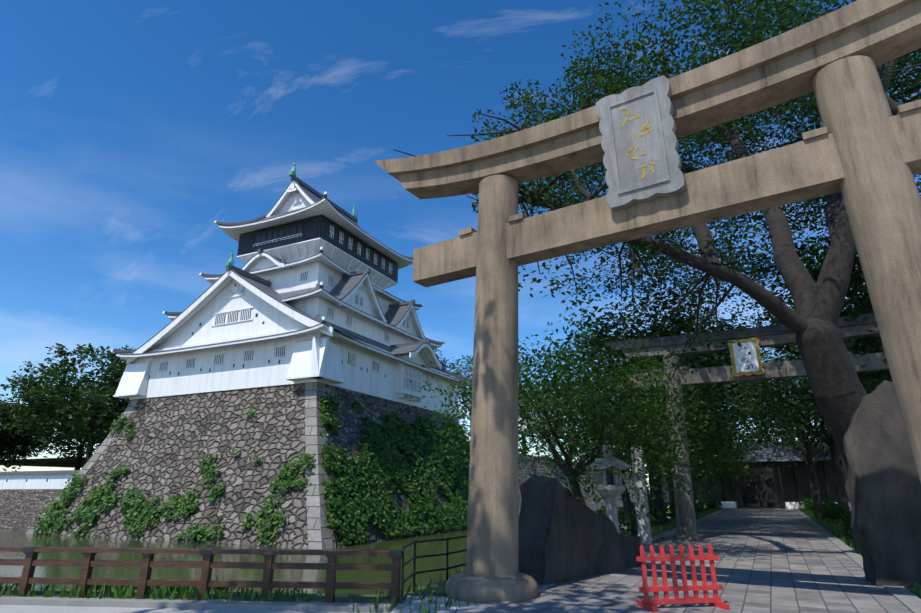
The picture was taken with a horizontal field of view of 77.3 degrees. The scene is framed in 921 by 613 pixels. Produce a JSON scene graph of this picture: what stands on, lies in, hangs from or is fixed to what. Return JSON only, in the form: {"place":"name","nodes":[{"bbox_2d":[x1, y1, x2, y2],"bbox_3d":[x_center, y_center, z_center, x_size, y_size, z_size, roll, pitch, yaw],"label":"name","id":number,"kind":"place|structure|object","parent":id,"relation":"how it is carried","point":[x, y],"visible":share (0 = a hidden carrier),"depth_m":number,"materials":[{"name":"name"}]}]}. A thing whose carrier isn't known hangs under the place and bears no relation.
{"place":"outdoors","nodes":[
{"label":"outdoors","id":0,"kind":"place"},
{"bbox_2d":[6,453,649,513],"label":"wall","id":1,"kind":"structure","parent":0,"point":[71,463],"depth_m":116.82,"materials":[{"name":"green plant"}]},
{"bbox_2d":[0,397,55,471],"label":"tree","id":2,"kind":"object","parent":1,"relation":"on","point":[10,443],"depth_m":80.02,"materials":[{"name":"green plant"}]},
{"bbox_2d":[0,343,132,466],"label":"tree","id":3,"kind":"object","parent":1,"relation":"on","point":[36,390],"depth_m":75.44,"materials":[{"name":"green plant"}]},
{"bbox_2d":[14,376,127,469],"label":"tree","id":4,"kind":"object","parent":1,"relation":"on","point":[75,454],"depth_m":92.65,"materials":[{"name":"green plant"}]},
{"bbox_2d":[433,349,461,388],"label":"tree","id":5,"kind":"object","parent":1,"relation":"on","point":[444,365],"visible":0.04,"depth_m":83.45,"materials":[{"name":"green plant"}]},
{"bbox_2d":[443,356,472,431],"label":"tree","id":6,"kind":"object","parent":1,"relation":"on","point":[468,374],"depth_m":94.83,"materials":[{"name":"green plant"}]},
{"bbox_2d":[458,368,470,412],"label":"tree","id":7,"kind":"object","parent":1,"relation":"on","point":[463,390],"depth_m":101.49,"materials":[{"name":"green plant"}]},
{"bbox_2d":[0,507,669,594],"bbox_3d":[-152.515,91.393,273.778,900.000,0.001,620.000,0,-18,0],"label":"moat water","id":8,"kind":"structure","parent":0,"point":[14,538],"depth_m":34.94,"materials":[{"name":"green liquid"}]},
{"bbox_2d":[0,508,723,612],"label":"grass","id":9,"kind":"structure","parent":0,"point":[316,603],"depth_m":7.97,"materials":[{"name":"plant"}]},
{"bbox_2d":[0,506,920,612],"bbox_3d":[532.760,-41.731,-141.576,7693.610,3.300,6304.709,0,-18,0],"label":"ground","id":10,"kind":"structure","parent":0,"point":[416,603],"depth_m":7.74,"materials":[{"name":"grey stone"}]},
{"bbox_2d":[0,470,79,529],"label":"terrace wall","id":11,"kind":"structure","parent":10,"relation":"on","point":[26,497],"depth_m":65.67,"materials":[{"name":"stone"}]},
{"bbox_2d":[0,546,402,603],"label":"wooden fence","id":12,"kind":"object","parent":10,"relation":"on","point":[29,563],"visible":0.92,"depth_m":8.50,"materials":[{"name":"brown wood"}]},
{"bbox_2d":[25,382,468,548],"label":"stone wall","id":13,"kind":"structure","parent":10,"relation":"on","point":[167,445],"depth_m":51.69,"materials":[{"name":"grey stone"}]},
{"bbox_2d":[30,393,469,546],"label":"base vines","id":14,"kind":"object","parent":13,"relation":"attached to","point":[376,458],"visible":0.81,"depth_m":52.19,"materials":[{"name":"green plant"}]},
{"bbox_2d":[111,159,471,416],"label":"castle keep","id":15,"kind":"structure","parent":13,"relation":"on","point":[301,295],"depth_m":61.30,"materials":[{"name":"white paint"}]},
{"bbox_2d":[0,507,920,612],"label":"grass tufts","id":16,"kind":"object","parent":10,"relation":"on","point":[182,591],"visible":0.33,"depth_m":8.50,"materials":[{"name":"green plant"}]},
{"bbox_2d":[401,505,668,603],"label":"metal fence","id":17,"kind":"object","parent":10,"relation":"on","point":[403,580],"visible":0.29,"depth_m":9.33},
{"bbox_2d":[518,476,640,584],"bbox_3d":[2.372,4.361,11.249,0.778,1.987,3.879,-15,-23,40],"label":"monument stone","id":18,"kind":"object","parent":10,"relation":"on","point":[565,535],"visible":0.75,"depth_m":10.41,"materials":[{"name":"grey stone"}]},
{"bbox_2d":[518,341,749,535],"bbox_3d":[5.554,4.960,21.029,9.082,7.074,9.232,0,-18,0],"label":"cherry tree","id":19,"kind":"object","parent":10,"relation":"on","point":[689,404],"depth_m":19.65,"materials":[{"name":"green plant"}]},
{"bbox_2d":[530,359,739,527],"bbox_3d":[7.707,6.040,26.471,9.627,8.262,9.587,0,-18,0],"label":"cherry tree","id":20,"kind":"object","parent":10,"relation":"on","point":[690,395],"depth_m":24.85,"materials":[{"name":"green plant"}]},
{"bbox_2d":[373,0,920,602],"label":"stone torii","id":21,"kind":"object","parent":10,"relation":"on","point":[859,150],"visible":1,"depth_m":8.59,"materials":[{"name":"stone"}]},
{"bbox_2d":[535,273,770,524],"bbox_3d":[9.049,4.466,27.839,10.832,12.081,10.733,0,-18,0],"label":"tall tree","id":22,"kind":"object","parent":10,"relation":"on","point":[682,326],"depth_m":26.81,"materials":[{"name":"green plant"}]},
{"bbox_2d":[393,0,920,470],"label":"camphor tree","id":23,"kind":"object","parent":10,"relation":"on","point":[610,85],"depth_m":16.95,"materials":[{"name":"green plant"}]},
{"bbox_2d":[573,291,769,500],"bbox_3d":[12.202,6.087,35.080,12.311,13.400,12.376,0,-18,0],"label":"tall tree","id":24,"kind":"object","parent":10,"relation":"on","point":[710,361],"depth_m":34.34,"materials":[{"name":"green plant"}]},
{"bbox_2d":[575,387,770,503],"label":"cherry tree","id":25,"kind":"object","parent":10,"relation":"on","point":[730,451],"depth_m":30.25,"materials":[{"name":"green plant"}]},
{"bbox_2d":[631,398,753,514],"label":"cherry tree","id":26,"kind":"object","parent":10,"relation":"on","point":[718,454],"depth_m":35.33,"materials":[{"name":"green plant"}]},
{"bbox_2d":[644,405,773,511],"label":"cherry tree","id":27,"kind":"object","parent":10,"relation":"on","point":[724,461],"depth_m":42.10,"materials":[{"name":"green plant"}]},
{"bbox_2d":[663,423,762,508],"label":"cherry tree","id":28,"kind":"object","parent":10,"relation":"on","point":[724,477],"depth_m":47.32,"materials":[{"name":"green plant"}]},
{"bbox_2d":[597,495,853,538],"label":"path bushes","id":29,"kind":"object","parent":10,"relation":"on","point":[833,511],"visible":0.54,"depth_m":23.72,"materials":[{"name":"green plant"}]},
{"bbox_2d":[686,380,766,442],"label":"tall tree","id":30,"kind":"object","parent":10,"relation":"on","point":[739,417],"depth_m":56.48,"materials":[{"name":"green plant"}]},
{"bbox_2d":[604,313,888,546],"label":"torii gate","id":31,"kind":"structure","parent":10,"relation":"on","point":[747,363],"depth_m":18.73,"materials":[{"name":"grey stone"}]},
{"bbox_2d":[716,350,791,441],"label":"tall tree","id":32,"kind":"object","parent":10,"relation":"on","point":[759,412],"depth_m":65.17,"materials":[{"name":"green plant"}]},
{"bbox_2d":[661,440,850,508],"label":"shrine gate","id":33,"kind":"structure","parent":10,"relation":"on","point":[787,487],"depth_m":49.85,"materials":[{"name":"black wood"}]},
{"bbox_2d":[728,352,813,440],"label":"tall tree","id":34,"kind":"object","parent":10,"relation":"on","point":[766,409],"depth_m":68.33,"materials":[{"name":"green plant"}]},
{"bbox_2d":[720,348,827,441],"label":"tall tree","id":35,"kind":"object","parent":10,"relation":"on","point":[762,394],"depth_m":61.24,"materials":[{"name":"green plant"}]},
{"bbox_2d":[757,405,840,502],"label":"tree","id":36,"kind":"object","parent":10,"relation":"on","point":[827,485],"depth_m":46.77,"materials":[{"name":"green plant"}]},
{"bbox_2d":[726,350,889,525],"bbox_3d":[17.388,5.843,26.903,8.923,8.887,8.338,0,-18,0],"label":"tree","id":37,"kind":"object","parent":10,"relation":"on","point":[777,397],"depth_m":26.67,"materials":[{"name":"green plant"}]},
{"bbox_2d":[757,296,876,451],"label":"tall tree","id":38,"kind":"object","parent":10,"relation":"on","point":[771,357],"depth_m":36.84,"materials":[{"name":"green plant"}]},
{"bbox_2d":[761,298,877,438],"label":"tall tree","id":39,"kind":"object","parent":10,"relation":"on","point":[782,379],"depth_m":45.90,"materials":[{"name":"green plant"}]},
{"bbox_2d":[747,234,892,426],"bbox_3d":[14.848,1.567,18.765,10.852,12.078,10.732,0,-18,0],"label":"tall tree","id":40,"kind":"object","parent":10,"relation":"on","point":[858,305],"depth_m":19.21,"materials":[{"name":"green plant"}]},
{"bbox_2d":[752,240,890,451],"bbox_3d":[21.587,3.507,28.364,11.536,14.250,12.213,0,-18,0],"label":"tall tree","id":41,"kind":"object","parent":10,"relation":"on","point":[794,357],"depth_m":30.31,"materials":[{"name":"green plant"}]},
{"bbox_2d":[843,380,920,588],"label":"standing stone","id":42,"kind":"object","parent":10,"relation":"on","point":[883,488],"visible":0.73,"depth_m":9.81,"materials":[{"name":"grey stone"}]},
{"bbox_2d":[844,183,920,391],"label":"tall tree","id":43,"kind":"object","parent":10,"relation":"on","point":[860,344],"visible":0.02,"depth_m":23.90,"materials":[{"name":"green plant"}]},
{"bbox_2d":[0,0,920,489],"label":"sky","id":44,"kind":"structure","parent":0,"point":[129,128],"materials":[{"name":"blue"}]},
{"bbox_2d":[518,392,546,433],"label":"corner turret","id":45,"kind":"object","parent":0,"point":[528,420],"depth_m":105.36,"materials":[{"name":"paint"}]},
{"bbox_2d":[461,507,920,612],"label":"path paving","id":46,"kind":"structure","parent":0,"point":[775,560],"depth_m":10.30,"materials":[{"name":"stone"}]},
{"bbox_2d":[410,312,709,546],"bbox_3d":[2.896,3.733,16.603,8.746,6.697,8.625,0,-18,0],"label":"cherry tree","id":47,"kind":"object","parent":46,"relation":"on","point":[554,400],"depth_m":15.78,"materials":[{"name":"green plant"}]},
{"bbox_2d":[587,440,631,533],"bbox_3d":[3.816,4.815,14.635,1.263,2.770,1.094,7,-19,-22],"label":"stone lantern","id":48,"kind":"object","parent":46,"relation":"on","point":[614,488],"visible":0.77,"depth_m":14.51,"materials":[{"name":"grey stone"}]},
{"bbox_2d":[631,445,651,543],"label":"stone pillar","id":49,"kind":"structure","parent":46,"relation":"on","point":[644,529],"depth_m":17.32,"materials":[{"name":"white stone"}]},
{"bbox_2d":[636,544,729,611],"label":"red barrier","id":50,"kind":"object","parent":46,"relation":"on","point":[646,602],"visible":1,"depth_m":7.94,"materials":[{"name":"paint"}]},
{"bbox_2d":[623,310,779,512],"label":"tall tree","id":51,"kind":"object","parent":46,"relation":"on","point":[725,385],"depth_m":40.27,"materials":[{"name":"green plant"}]},
{"bbox_2d":[676,312,784,502],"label":"tall tree","id":52,"kind":"object","parent":46,"relation":"on","point":[738,407],"depth_m":47.77,"materials":[{"name":"green plant"}]},
{"bbox_2d":[709,354,839,517],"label":"tree","id":53,"kind":"object","parent":46,"relation":"on","point":[793,403],"depth_m":33.48,"materials":[{"name":"green plant"}]},
{"bbox_2d":[739,376,843,511],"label":"tree","id":54,"kind":"object","parent":46,"relation":"on","point":[776,444],"depth_m":41.51,"materials":[{"name":"green plant"}]},
{"bbox_2d":[696,0,920,155],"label":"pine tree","id":55,"kind":"object","parent":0,"point":[763,38],"depth_m":12.00,"materials":[{"name":"green plant"}]}
]}

